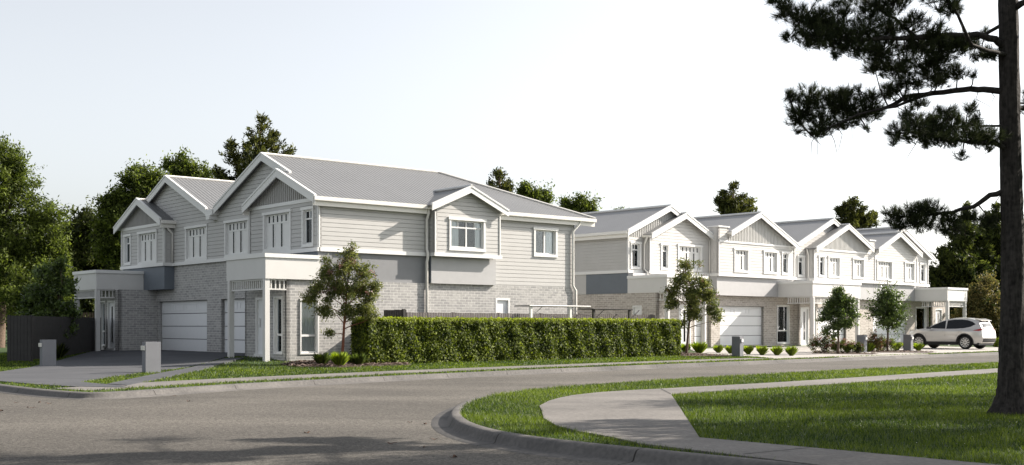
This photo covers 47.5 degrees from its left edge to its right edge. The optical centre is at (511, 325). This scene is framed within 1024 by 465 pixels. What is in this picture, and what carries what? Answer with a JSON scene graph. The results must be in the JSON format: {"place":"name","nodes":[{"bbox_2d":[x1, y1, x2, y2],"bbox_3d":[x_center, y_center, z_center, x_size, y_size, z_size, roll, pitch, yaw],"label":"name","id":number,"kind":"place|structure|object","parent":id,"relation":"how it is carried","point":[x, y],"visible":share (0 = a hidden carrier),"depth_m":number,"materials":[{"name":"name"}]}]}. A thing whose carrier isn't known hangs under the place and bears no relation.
{"place":"outdoors","nodes":[
{"label":"outdoors","id":0,"kind":"place"},
{"bbox_2d":[0,350,246,386],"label":"driveway","id":1,"kind":"structure","parent":0,"point":[75,371],"depth_m":35.00,"materials":[{"name":"concrete"}]},
{"bbox_2d":[108,358,243,385],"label":"path","id":2,"kind":"structure","parent":0,"point":[153,377],"depth_m":30.07,"materials":[{"name":"concrete"}]},
{"bbox_2d":[52,358,766,390],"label":"path","id":3,"kind":"structure","parent":0,"point":[163,383],"depth_m":30.15,"materials":[{"name":"concrete"}]},
{"bbox_2d":[0,330,997,391],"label":"lawn","id":4,"kind":"structure","parent":0,"point":[2,350],"depth_m":34.53,"materials":[{"name":"plant"}]},
{"bbox_2d":[7,315,32,361],"bbox_3d":[-17.009,0.465,40.174,0.972,1.670,0.160,0,0,13],"label":"boundary fence","id":5,"kind":"object","parent":4,"relation":"on","point":[19,338],"visible":0.9,"depth_m":40.09,"materials":[{"name":"grey metal"}]},
{"bbox_2d":[0,131,80,347],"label":"broadleaf tree","id":6,"kind":"object","parent":4,"relation":"on","point":[19,257],"visible":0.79,"depth_m":59.44,"materials":[{"name":"green plant"}]},
{"bbox_2d":[0,222,83,342],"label":"broadleaf tree","id":7,"kind":"object","parent":4,"relation":"on","point":[13,229],"visible":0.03,"depth_m":75.38,"materials":[{"name":"green plant"}]},
{"bbox_2d":[38,340,55,365],"bbox_3d":[-14.420,0.864,36.056,0.480,0.870,0.240,0,0,-40],"label":"mailbox","id":8,"kind":"object","parent":4,"relation":"on","point":[47,352],"visible":0.86,"depth_m":35.97,"materials":[{"name":"silver metal"}]},
{"bbox_2d":[15,255,83,338],"bbox_3d":[-18.235,-0.751,45.854,2.567,4.166,2.880,0,0,-23],"label":"bushy tree","id":9,"kind":"object","parent":4,"relation":"on","point":[46,302],"visible":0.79,"depth_m":45.90,"materials":[{"name":"green plant"}]},
{"bbox_2d":[23,315,100,358],"bbox_3d":[-17.543,0.465,45.721,0.160,1.670,8.967,0,0,-4],"label":"boundary fence","id":10,"kind":"object","parent":4,"relation":"on","point":[50,328],"visible":0.54,"depth_m":45.55,"materials":[{"name":"grey metal"}]},
{"bbox_2d":[56,343,69,357],"bbox_3d":[-17.005,0.901,43.479,0.819,0.629,0.830,0,0,30],"label":"grass tuft","id":11,"kind":"object","parent":4,"relation":"on","point":[61,350],"visible":0.7,"depth_m":43.41,"materials":[{"name":"green plant"}]},
{"bbox_2d":[52,195,111,316],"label":"broadleaf tree","id":12,"kind":"object","parent":4,"relation":"on","point":[81,259],"visible":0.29,"depth_m":67.20,"materials":[{"name":"green plant"}]},
{"bbox_2d":[81,154,171,269],"bbox_3d":[-21.041,-4.142,63.857,4.302,10.673,4.183,0,0,34],"label":"broadleaf tree","id":13,"kind":"object","parent":4,"relation":"on","point":[137,180],"visible":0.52,"depth_m":63.42,"materials":[{"name":"green plant"}]},
{"bbox_2d":[140,342,160,372],"bbox_3d":[-9.657,0.862,31.048,0.480,0.870,0.240,0,0,-40],"label":"mailbox","id":14,"kind":"object","parent":4,"relation":"on","point":[151,356],"visible":0.86,"depth_m":30.96,"materials":[{"name":"silver metal"}]},
{"bbox_2d":[152,144,213,178],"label":"broadleaf tree","id":15,"kind":"object","parent":4,"relation":"on","point":[180,164],"visible":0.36,"depth_m":73.58,"materials":[{"name":"green plant"}]},
{"bbox_2d":[210,111,296,180],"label":"conifer tree","id":16,"kind":"object","parent":4,"relation":"on","point":[243,160],"visible":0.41,"depth_m":71.47,"materials":[{"name":"green plant"}]},
{"bbox_2d":[280,361,410,367],"bbox_3d":[-5.319,1.209,36.832,3.921,0.118,3.956,0,0,21],"label":"mulch bed","id":17,"kind":"object","parent":4,"relation":"on","point":[344,365],"visible":0.33,"depth_m":35.91,"materials":[{"name":"brown wood"}]},
{"bbox_2d":[312,352,330,364],"bbox_3d":[-5.950,1.014,36.388,0.654,0.440,0.633,0,0,0],"label":"grass tuft","id":18,"kind":"object","parent":17,"relation":"on","point":[322,358],"visible":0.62,"depth_m":36.30,"materials":[{"name":"green plant"}]},
{"bbox_2d":[329,351,349,365],"bbox_3d":[-5.223,0.994,35.287,0.668,0.483,0.686,0,0,0],"label":"grass tuft","id":19,"kind":"object","parent":17,"relation":"on","point":[337,359],"visible":1,"depth_m":35.16,"materials":[{"name":"green plant"}]},
{"bbox_2d":[298,241,383,352],"bbox_3d":[-5.419,-0.696,36.957,2.722,4.111,1.479,0,0,0],"label":"street tree","id":20,"kind":"object","parent":17,"relation":"on","point":[347,267],"visible":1,"depth_m":36.87,"materials":[{"name":"green plant"}]},
{"bbox_2d":[350,353,366,364],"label":"grass tuft","id":21,"kind":"object","parent":17,"relation":"on","point":[357,359],"visible":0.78,"depth_m":35.89,"materials":[{"name":"green plant"}]},
{"bbox_2d":[384,309,405,316],"bbox_3d":[-4.060,0.405,39.887,0.160,1.950,1.400,0,0,-40],"label":"return fence","id":22,"kind":"object","parent":4,"relation":"on","point":[396,313],"visible":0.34,"depth_m":39.91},
{"bbox_2d":[485,166,515,191],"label":"conifer tree","id":23,"kind":"object","parent":4,"relation":"on","point":[506,185],"visible":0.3,"depth_m":79.37,"materials":[{"name":"green plant"}]},
{"bbox_2d":[349,316,681,363],"bbox_3d":[0.963,0.498,42.851,16.421,1.704,1.110,0,0,-44],"label":"hedge","id":24,"kind":"object","parent":4,"relation":"on","point":[420,339],"visible":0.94,"depth_m":41.34,"materials":[{"name":"green plant"}]},
{"bbox_2d":[406,312,654,322],"bbox_3d":[1.133,0.450,44.086,13.350,1.860,0.160,0,0,-44],"label":"side fence","id":25,"kind":"object","parent":4,"relation":"on","point":[497,315],"visible":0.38,"depth_m":43.15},
{"bbox_2d":[512,178,559,204],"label":"broadleaf tree","id":26,"kind":"object","parent":4,"relation":"on","point":[525,189],"visible":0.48,"depth_m":81.67,"materials":[{"name":"green plant"}]},
{"bbox_2d":[515,305,590,317],"bbox_3d":[1.576,0.210,44.437,3.189,1.980,0.878,0,0,-40],"label":"clothesline","id":27,"kind":"object","parent":4,"relation":"on","point":[531,314],"visible":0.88,"depth_m":43.90,"materials":[{"name":"grey"}]},
{"bbox_2d":[555,191,604,212],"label":"broadleaf tree","id":28,"kind":"object","parent":4,"relation":"on","point":[582,204],"visible":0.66,"depth_m":83.67,"materials":[{"name":"green plant"}]},
{"bbox_2d":[577,308,639,318],"bbox_3d":[3.889,0.255,46.456,2.728,1.890,0.878,0,0,-40],"label":"clothesline","id":29,"kind":"object","parent":4,"relation":"on","point":[603,309],"visible":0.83,"depth_m":45.83,"materials":[{"name":"white metal"}]},
{"bbox_2d":[691,341,707,352],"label":"grass tuft","id":30,"kind":"object","parent":4,"relation":"on","point":[698,347],"visible":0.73,"depth_m":51.56,"materials":[{"name":"green plant"}]},
{"bbox_2d":[678,352,733,356],"bbox_3d":[7.369,1.214,49.790,2.189,0.123,5.274,0,0,-17],"label":"mulch bed","id":31,"kind":"object","parent":4,"relation":"on","point":[700,355],"visible":0.27,"depth_m":48.14,"materials":[{"name":"soil"}]},
{"bbox_2d":[663,257,724,353],"bbox_3d":[7.713,-0.855,49.599,2.832,4.290,1.490,0,0,0],"label":"street tree","id":32,"kind":"object","parent":31,"relation":"on","point":[692,295],"visible":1,"depth_m":49.46,"materials":[{"name":"green plant"}]},
{"bbox_2d":[713,179,757,214],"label":"conifer tree","id":33,"kind":"object","parent":4,"relation":"on","point":[730,203],"visible":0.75,"depth_m":91.12,"materials":[{"name":"green plant"}]},
{"bbox_2d":[732,336,743,355],"bbox_3d":[9.260,0.871,47.594,0.240,0.870,0.460,0,0,-43],"label":"mailbox","id":34,"kind":"object","parent":4,"relation":"on","point":[737,345],"visible":0.86,"depth_m":47.51,"materials":[{"name":"grey concrete"}]},
{"bbox_2d":[812,351,878,354],"bbox_3d":[15.347,1.257,53.456,2.893,0.063,4.444,0,0,17],"label":"mulch bed","id":35,"kind":"object","parent":4,"relation":"on","point":[842,353],"visible":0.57,"depth_m":52.15,"materials":[{"name":"soil"}]},
{"bbox_2d":[806,331,836,352],"bbox_3d":[14.221,0.690,53.226,1.506,1.179,0.901,0,0,19],"label":"flowering shrub","id":36,"kind":"object","parent":35,"relation":"on","point":[819,342],"visible":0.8,"depth_m":53.19,"materials":[{"name":"green plant"}]},
{"bbox_2d":[816,285,860,353],"bbox_3d":[14.558,-0.291,51.909,1.973,3.082,1.402,0,0,26],"label":"street tree","id":37,"kind":"object","parent":35,"relation":"on","point":[838,305],"visible":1,"depth_m":51.75,"materials":[{"name":"green plant"}]},
{"bbox_2d":[829,338,856,352],"bbox_3d":[15.012,0.901,52.599,1.393,0.770,0.906,0,0,0],"label":"flowering shrub","id":38,"kind":"object","parent":35,"relation":"on","point":[843,345],"visible":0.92,"depth_m":52.55,"materials":[{"name":"green plant"}]},
{"bbox_2d":[850,342,864,352],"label":"flowering shrub","id":39,"kind":"object","parent":35,"relation":"on","point":[859,347],"visible":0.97,"depth_m":52.73,"materials":[{"name":"green plant"}]},
{"bbox_2d":[833,195,880,228],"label":"conifer tree","id":40,"kind":"object","parent":4,"relation":"on","point":[848,212],"visible":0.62,"depth_m":97.30,"materials":[{"name":"green plant"}]},
{"bbox_2d":[857,335,866,351],"bbox_3d":[16.635,0.869,55.190,0.240,0.870,0.460,0,0,-44],"label":"mailbox","id":41,"kind":"object","parent":4,"relation":"on","point":[862,339],"visible":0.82,"depth_m":55.05,"materials":[{"name":"silver metal"}]},
{"bbox_2d":[871,351,931,352],"bbox_3d":[18.600,1.259,56.100,3.600,0.060,3.800,0,0,0],"label":"mulch bed","id":42,"kind":"object","parent":4,"relation":"on","point":[901,352],"visible":0.49,"depth_m":54.32,"materials":[{"name":"brown wood"}]},
{"bbox_2d":[282,350,932,366],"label":"mulch chips","id":43,"kind":"object","parent":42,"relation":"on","point":[311,363],"visible":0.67,"depth_m":37.09,"materials":[{"name":"brown wood"}]},
{"bbox_2d":[867,342,875,351],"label":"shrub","id":44,"kind":"object","parent":42,"relation":"on","point":[870,347],"visible":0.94,"depth_m":55.45,"materials":[{"name":"green plant"}]},
{"bbox_2d":[863,328,885,350],"bbox_3d":[17.395,0.698,56.012,1.189,1.160,0.781,0,0,0],"label":"flowering shrub","id":45,"kind":"object","parent":42,"relation":"on","point":[877,341],"visible":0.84,"depth_m":55.88,"materials":[{"name":"green plant"}]},
{"bbox_2d":[874,334,897,350],"bbox_3d":[18.095,0.822,56.605,1.333,0.918,0.948,0,0,0],"label":"flowering shrub","id":46,"kind":"object","parent":42,"relation":"on","point":[891,341],"visible":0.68,"depth_m":56.51,"materials":[{"name":"green plant"}]},
{"bbox_2d":[861,279,916,350],"bbox_3d":[18.160,-0.532,56.183,2.580,3.564,2.033,0,0,0],"label":"street tree","id":47,"kind":"object","parent":42,"relation":"on","point":[892,316],"visible":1,"depth_m":56.03,"materials":[{"name":"green plant"}]},
{"bbox_2d":[903,335,913,350],"bbox_3d":[19.661,0.870,57.603,0.240,0.870,0.460,0,0,-44],"label":"mailbox","id":48,"kind":"object","parent":4,"relation":"on","point":[907,342],"visible":0.86,"depth_m":57.52,"materials":[{"name":"grey concrete"}]},
{"bbox_2d":[928,200,1000,326],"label":"conifer tree","id":49,"kind":"object","parent":4,"relation":"on","point":[958,267],"visible":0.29,"depth_m":83.01,"materials":[{"name":"green plant"}]},
{"bbox_2d":[949,270,1000,337],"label":"broadleaf tree","id":50,"kind":"object","parent":4,"relation":"on","point":[982,302],"visible":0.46,"depth_m":73.59,"materials":[{"name":"green plant"}]},
{"bbox_2d":[969,201,1000,294],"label":"conifer tree","id":51,"kind":"object","parent":4,"relation":"on","point":[995,236],"visible":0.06,"depth_m":84.89,"materials":[{"name":"green plant"}]},
{"bbox_2d":[0,355,998,464],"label":"road","id":52,"kind":"structure","parent":0,"point":[356,424],"depth_m":16.67,"materials":[{"name":"grey asphalt"}]},
{"bbox_2d":[72,152,596,361],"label":"duplex house","id":53,"kind":"structure","parent":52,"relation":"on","point":[229,267],"depth_m":43.35,"materials":[{"name":"grey paint"}]},
{"bbox_2d":[100,301,105,346],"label":"window","id":54,"kind":"structure","parent":53,"relation":"in","point":[102,303],"depth_m":50.52,"materials":[{"name":"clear glass"}]},
{"bbox_2d":[106,300,114,349],"bbox_3d":[-17.065,-0.015,49.640,0.200,2.130,0.890,0,0,-40],"label":"door","id":55,"kind":"structure","parent":53,"relation":"in","point":[110,304],"depth_m":49.75,"materials":[{"name":"white wood"}]},
{"bbox_2d":[123,234,131,265],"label":"window","id":56,"kind":"structure","parent":53,"relation":"in","point":[127,237],"depth_m":51.46,"materials":[{"name":"white glass"}]},
{"bbox_2d":[137,229,157,264],"bbox_3d":[-15.518,-3.345,49.681,0.215,1.430,2.070,0,0,-40],"label":"window","id":57,"kind":"structure","parent":53,"relation":"in","point":[147,240],"depth_m":49.81,"materials":[{"name":"white glass"}]},
{"bbox_2d":[160,300,206,351],"bbox_3d":[-13.559,-0.010,48.245,0.190,2.160,4.820,0,0,-40],"label":"garage door","id":58,"kind":"structure","parent":53,"relation":"in","point":[184,323],"depth_m":48.32,"materials":[{"name":"grey metal"}]},
{"bbox_2d":[184,223,224,262],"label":"window","id":59,"kind":"structure","parent":53,"relation":"in","point":[195,235],"depth_m":47.09,"materials":[{"name":"white glass"}]},
{"bbox_2d":[222,298,244,352],"bbox_3d":[-10.486,-0.010,44.610,0.190,2.160,2.540,0,0,-40],"label":"garage door","id":60,"kind":"structure","parent":53,"relation":"in","point":[239,304],"depth_m":44.64,"materials":[{"name":"grey"}]},
{"bbox_2d":[223,217,248,257],"bbox_3d":[-10.430,-3.345,44.279,0.215,1.430,2.050,0,0,-40],"label":"window","id":61,"kind":"structure","parent":53,"relation":"in","point":[236,231],"depth_m":44.40,"materials":[{"name":"clear glass"}]},
{"bbox_2d":[254,297,262,356],"bbox_3d":[-8.419,0.045,39.398,0.200,2.010,1.030,0,0,-40],"label":"door","id":62,"kind":"structure","parent":53,"relation":"in","point":[258,301],"depth_m":39.66,"materials":[{"name":"white wood"}]},
{"bbox_2d":[273,296,282,354],"bbox_3d":[-7.688,-0.015,38.571,0.195,1.920,0.590,0,0,-40],"label":"window","id":63,"kind":"structure","parent":53,"relation":"in","point":[277,300],"depth_m":38.71,"materials":[{"name":"clear glass"}]},
{"bbox_2d":[262,208,304,252],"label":"window","id":64,"kind":"structure","parent":53,"relation":"in","point":[276,224],"depth_m":41.18,"materials":[{"name":"white glass"}]},
{"bbox_2d":[300,206,313,247],"bbox_3d":[-6.876,-3.355,39.453,0.215,1.370,0.850,0,0,-40],"label":"window","id":65,"kind":"structure","parent":53,"relation":"in","point":[307,213],"depth_m":39.57,"materials":[{"name":"clear glass"}]},
{"bbox_2d":[300,299,318,353],"bbox_3d":[-6.785,0.025,38.722,0.710,1.840,0.195,0,0,-40],"label":"window","id":66,"kind":"structure","parent":53,"relation":"in","point":[309,325],"depth_m":38.80,"materials":[{"name":"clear glass"}]},
{"bbox_2d":[448,217,486,251],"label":"window","id":67,"kind":"structure","parent":53,"relation":"in","point":[465,234],"depth_m":42.95,"materials":[{"name":"white glass"}]},
{"bbox_2d":[495,298,509,317],"bbox_3d":[-0.386,0.060,44.096,0.760,2.220,0.200,0,0,-40],"label":"door","id":68,"kind":"structure","parent":53,"relation":"in","point":[502,305],"depth_m":44.15,"materials":[{"name":"metal"}]},
{"bbox_2d":[533,227,558,257],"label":"window","id":69,"kind":"structure","parent":53,"relation":"in","point":[545,239],"depth_m":45.81,"materials":[{"name":"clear glass"}]},
{"bbox_2d":[0,352,998,399],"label":"kerb","id":70,"kind":"structure","parent":52,"relation":"on","point":[34,392],"depth_m":28.92,"materials":[{"name":"concrete"}]},
{"bbox_2d":[574,204,713,349],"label":"townhouse","id":71,"kind":"structure","parent":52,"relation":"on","point":[627,252],"depth_m":55.95,"materials":[{"name":"grey paint"}]},
{"bbox_2d":[630,241,641,268],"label":"window","id":72,"kind":"structure","parent":71,"relation":"in","point":[635,246],"depth_m":55.35,"materials":[{"name":"clear glass"}]},
{"bbox_2d":[632,305,641,318],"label":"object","id":73,"kind":"structure","parent":71,"relation":"in","point":[635,308],"depth_m":54.48,"materials":[{"name":"metal"}]},
{"bbox_2d":[660,243,670,269],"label":"window","id":74,"kind":"structure","parent":71,"relation":"in","point":[665,247],"depth_m":56.29,"materials":[{"name":"clear glass"}]},
{"bbox_2d":[679,305,691,348],"bbox_3d":[8.131,0.050,54.933,0.960,2.100,0.200,0,0,-43],"label":"door","id":75,"kind":"structure","parent":71,"relation":"in","point":[683,332],"depth_m":54.95,"materials":[{"name":"white wood"}]},
{"bbox_2d":[677,244,702,271],"bbox_3d":[8.764,-3.355,57.543,1.990,1.330,0.215,0,0,-43],"label":"window","id":76,"kind":"structure","parent":71,"relation":"in","point":[693,252],"depth_m":57.68,"materials":[{"name":"clear glass"}]},
{"bbox_2d":[695,305,700,342],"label":"garage door","id":77,"kind":"structure","parent":71,"relation":"in","point":[697,328],"depth_m":58.32,"materials":[{"name":"grey"}]},
{"bbox_2d":[584,211,805,346],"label":"townhouse","id":78,"kind":"structure","parent":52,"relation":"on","point":[758,247],"depth_m":60.65,"materials":[{"name":"white paint"}]},
{"bbox_2d":[720,306,762,345],"bbox_3d":[11.863,-0.025,60.486,4.010,2.090,0.190,0,0,-44],"label":"garage door","id":79,"kind":"structure","parent":78,"relation":"in","point":[745,321],"depth_m":60.64,"materials":[{"name":"grey metal"}]},
{"bbox_2d":[734,247,749,272],"bbox_3d":[11.718,-3.355,59.587,1.370,1.250,0.215,0,0,-43],"label":"window","id":80,"kind":"structure","parent":78,"relation":"in","point":[741,255],"depth_m":59.64,"materials":[{"name":"white glass"}]},
{"bbox_2d":[763,250,778,273],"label":"window","id":81,"kind":"structure","parent":78,"relation":"in","point":[770,257],"depth_m":61.40,"materials":[{"name":"white glass"}]},
{"bbox_2d":[777,305,789,343],"bbox_3d":[14.622,-0.080,62.977,1.190,2.090,0.195,0,0,-43],"label":"window","id":82,"kind":"structure","parent":78,"relation":"in","point":[783,311],"depth_m":63.13,"materials":[{"name":"black glass"}]},
{"bbox_2d":[781,251,789,274],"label":"window","id":83,"kind":"structure","parent":78,"relation":"in","point":[785,255],"depth_m":62.40,"materials":[{"name":"white glass"}]},
{"bbox_2d":[431,362,994,464],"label":"kerb","id":84,"kind":"structure","parent":52,"relation":"on","point":[452,423],"depth_m":12.55,"materials":[{"name":"concrete"}]},
{"bbox_2d":[716,217,875,347],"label":"townhouse","id":85,"kind":"structure","parent":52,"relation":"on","point":[835,251],"depth_m":65.18,"materials":[{"name":"white paint"}]},
{"bbox_2d":[797,255,805,276],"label":"window","id":86,"kind":"structure","parent":85,"relation":"in","point":[800,258],"depth_m":64.36,"materials":[{"name":"white glass"}]},
{"bbox_2d":[800,307,808,345],"bbox_3d":[16.021,0.050,63.790,0.910,2.140,0.200,0,0,-44],"label":"door","id":87,"kind":"structure","parent":85,"relation":"in","point":[804,311],"depth_m":63.84,"materials":[{"name":"white wood"}]},
{"bbox_2d":[815,307,816,339],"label":"window","id":88,"kind":"structure","parent":85,"relation":"in","point":[815,307],"depth_m":64.55,"materials":[{"name":"white glass"}]},
{"bbox_2d":[818,255,825,276],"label":"window","id":89,"kind":"structure","parent":85,"relation":"in","point":[822,258],"depth_m":64.93,"materials":[{"name":"white glass"}]},
{"bbox_2d":[818,308,844,343],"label":"garage door","id":90,"kind":"structure","parent":85,"relation":"in","point":[822,324],"depth_m":66.02,"materials":[{"name":"grey"}]},
{"bbox_2d":[828,256,840,277],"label":"window","id":91,"kind":"structure","parent":85,"relation":"in","point":[834,262],"depth_m":65.79,"materials":[{"name":"white glass"}]},
{"bbox_2d":[852,257,864,278],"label":"window","id":92,"kind":"structure","parent":85,"relation":"in","point":[858,264],"depth_m":67.53,"materials":[{"name":"white glass"}]},
{"bbox_2d":[728,227,967,342],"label":"townhouse","id":93,"kind":"structure","parent":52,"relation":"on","point":[902,258],"depth_m":71.59,"materials":[{"name":"white paint"}]},
{"bbox_2d":[877,259,892,280],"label":"window","id":94,"kind":"structure","parent":93,"relation":"in","point":[884,267],"depth_m":69.68,"materials":[{"name":"white glass"}]},
{"bbox_2d":[873,312,904,341],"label":"garage door","id":95,"kind":"structure","parent":93,"relation":"in","point":[879,331],"depth_m":71.24,"materials":[{"name":"grey"}]},
{"bbox_2d":[904,261,915,281],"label":"window","id":96,"kind":"structure","parent":93,"relation":"in","point":[909,267],"depth_m":71.70,"materials":[{"name":"white glass"}]},
{"bbox_2d":[916,307,926,329],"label":"window","id":97,"kind":"structure","parent":93,"relation":"in","point":[921,312],"depth_m":73.81,"materials":[{"name":"black glass"}]},
{"bbox_2d":[920,263,926,282],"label":"window","id":98,"kind":"structure","parent":93,"relation":"in","point":[922,265],"depth_m":74.01,"materials":[{"name":"white glass"}]},
{"bbox_2d":[935,309,941,323],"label":"door","id":99,"kind":"structure","parent":93,"relation":"in","point":[938,312],"depth_m":74.77,"materials":[{"name":"white glass"}]},
{"bbox_2d":[0,0,1023,321],"label":"sky","id":100,"kind":"structure","parent":0,"point":[630,103],"materials":[{"name":"white"}]},
{"bbox_2d":[460,361,1023,464],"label":"lawn","id":101,"kind":"structure","parent":0,"point":[909,412],"depth_m":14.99,"materials":[{"name":"plant"}]},
{"bbox_2d":[764,0,1023,415],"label":"pine tree","id":102,"kind":"object","parent":101,"relation":"on","point":[818,29],"visible":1,"depth_m":16.49,"materials":[{"name":"green plant"}]},
{"bbox_2d":[539,368,997,464],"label":"path","id":103,"kind":"structure","parent":0,"point":[653,417],"depth_m":14.86,"materials":[{"name":"concrete"}]},
{"bbox_2d":[690,346,997,358],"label":"driveway","id":104,"kind":"structure","parent":0,"point":[803,351],"depth_m":54.86,"materials":[{"name":"concrete"}]},
{"bbox_2d":[713,345,723,352],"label":"grass tuft","id":105,"kind":"object","parent":104,"relation":"on","point":[717,348],"visible":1,"depth_m":52.60,"materials":[{"name":"green plant"}]},
{"bbox_2d":[743,345,754,353],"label":"grass tuft","id":106,"kind":"object","parent":104,"relation":"on","point":[747,349],"visible":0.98,"depth_m":50.55,"materials":[{"name":"green plant"}]},
{"bbox_2d":[756,345,769,354],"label":"grass tuft","id":107,"kind":"object","parent":104,"relation":"on","point":[762,350],"visible":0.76,"depth_m":49.45,"materials":[{"name":"green plant"}]},
{"bbox_2d":[770,346,783,354],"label":"grass tuft","id":108,"kind":"object","parent":104,"relation":"on","point":[779,350],"visible":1,"depth_m":49.16,"materials":[{"name":"green plant"}]},
{"bbox_2d":[784,346,797,355],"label":"grass tuft","id":109,"kind":"object","parent":104,"relation":"on","point":[792,351],"visible":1,"depth_m":48.50,"materials":[{"name":"green plant"}]},
{"bbox_2d":[913,342,923,350],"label":"grass tuft","id":110,"kind":"object","parent":104,"relation":"on","point":[918,346],"visible":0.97,"depth_m":57.96,"materials":[{"name":"green plant"}]},
{"bbox_2d":[908,318,995,348],"bbox_3d":[23.956,0.398,63.467,2.200,1.690,4.479,0,0,-41],"label":"parked car","id":111,"kind":"object","parent":104,"relation":"on","point":[967,333],"visible":0.94,"depth_m":62.35,"materials":[{"name":"grey paint"}]},
{"bbox_2d":[824,354,928,357],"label":"driveway","id":112,"kind":"structure","parent":0,"point":[879,355],"depth_m":49.39,"materials":[{"name":"concrete"}]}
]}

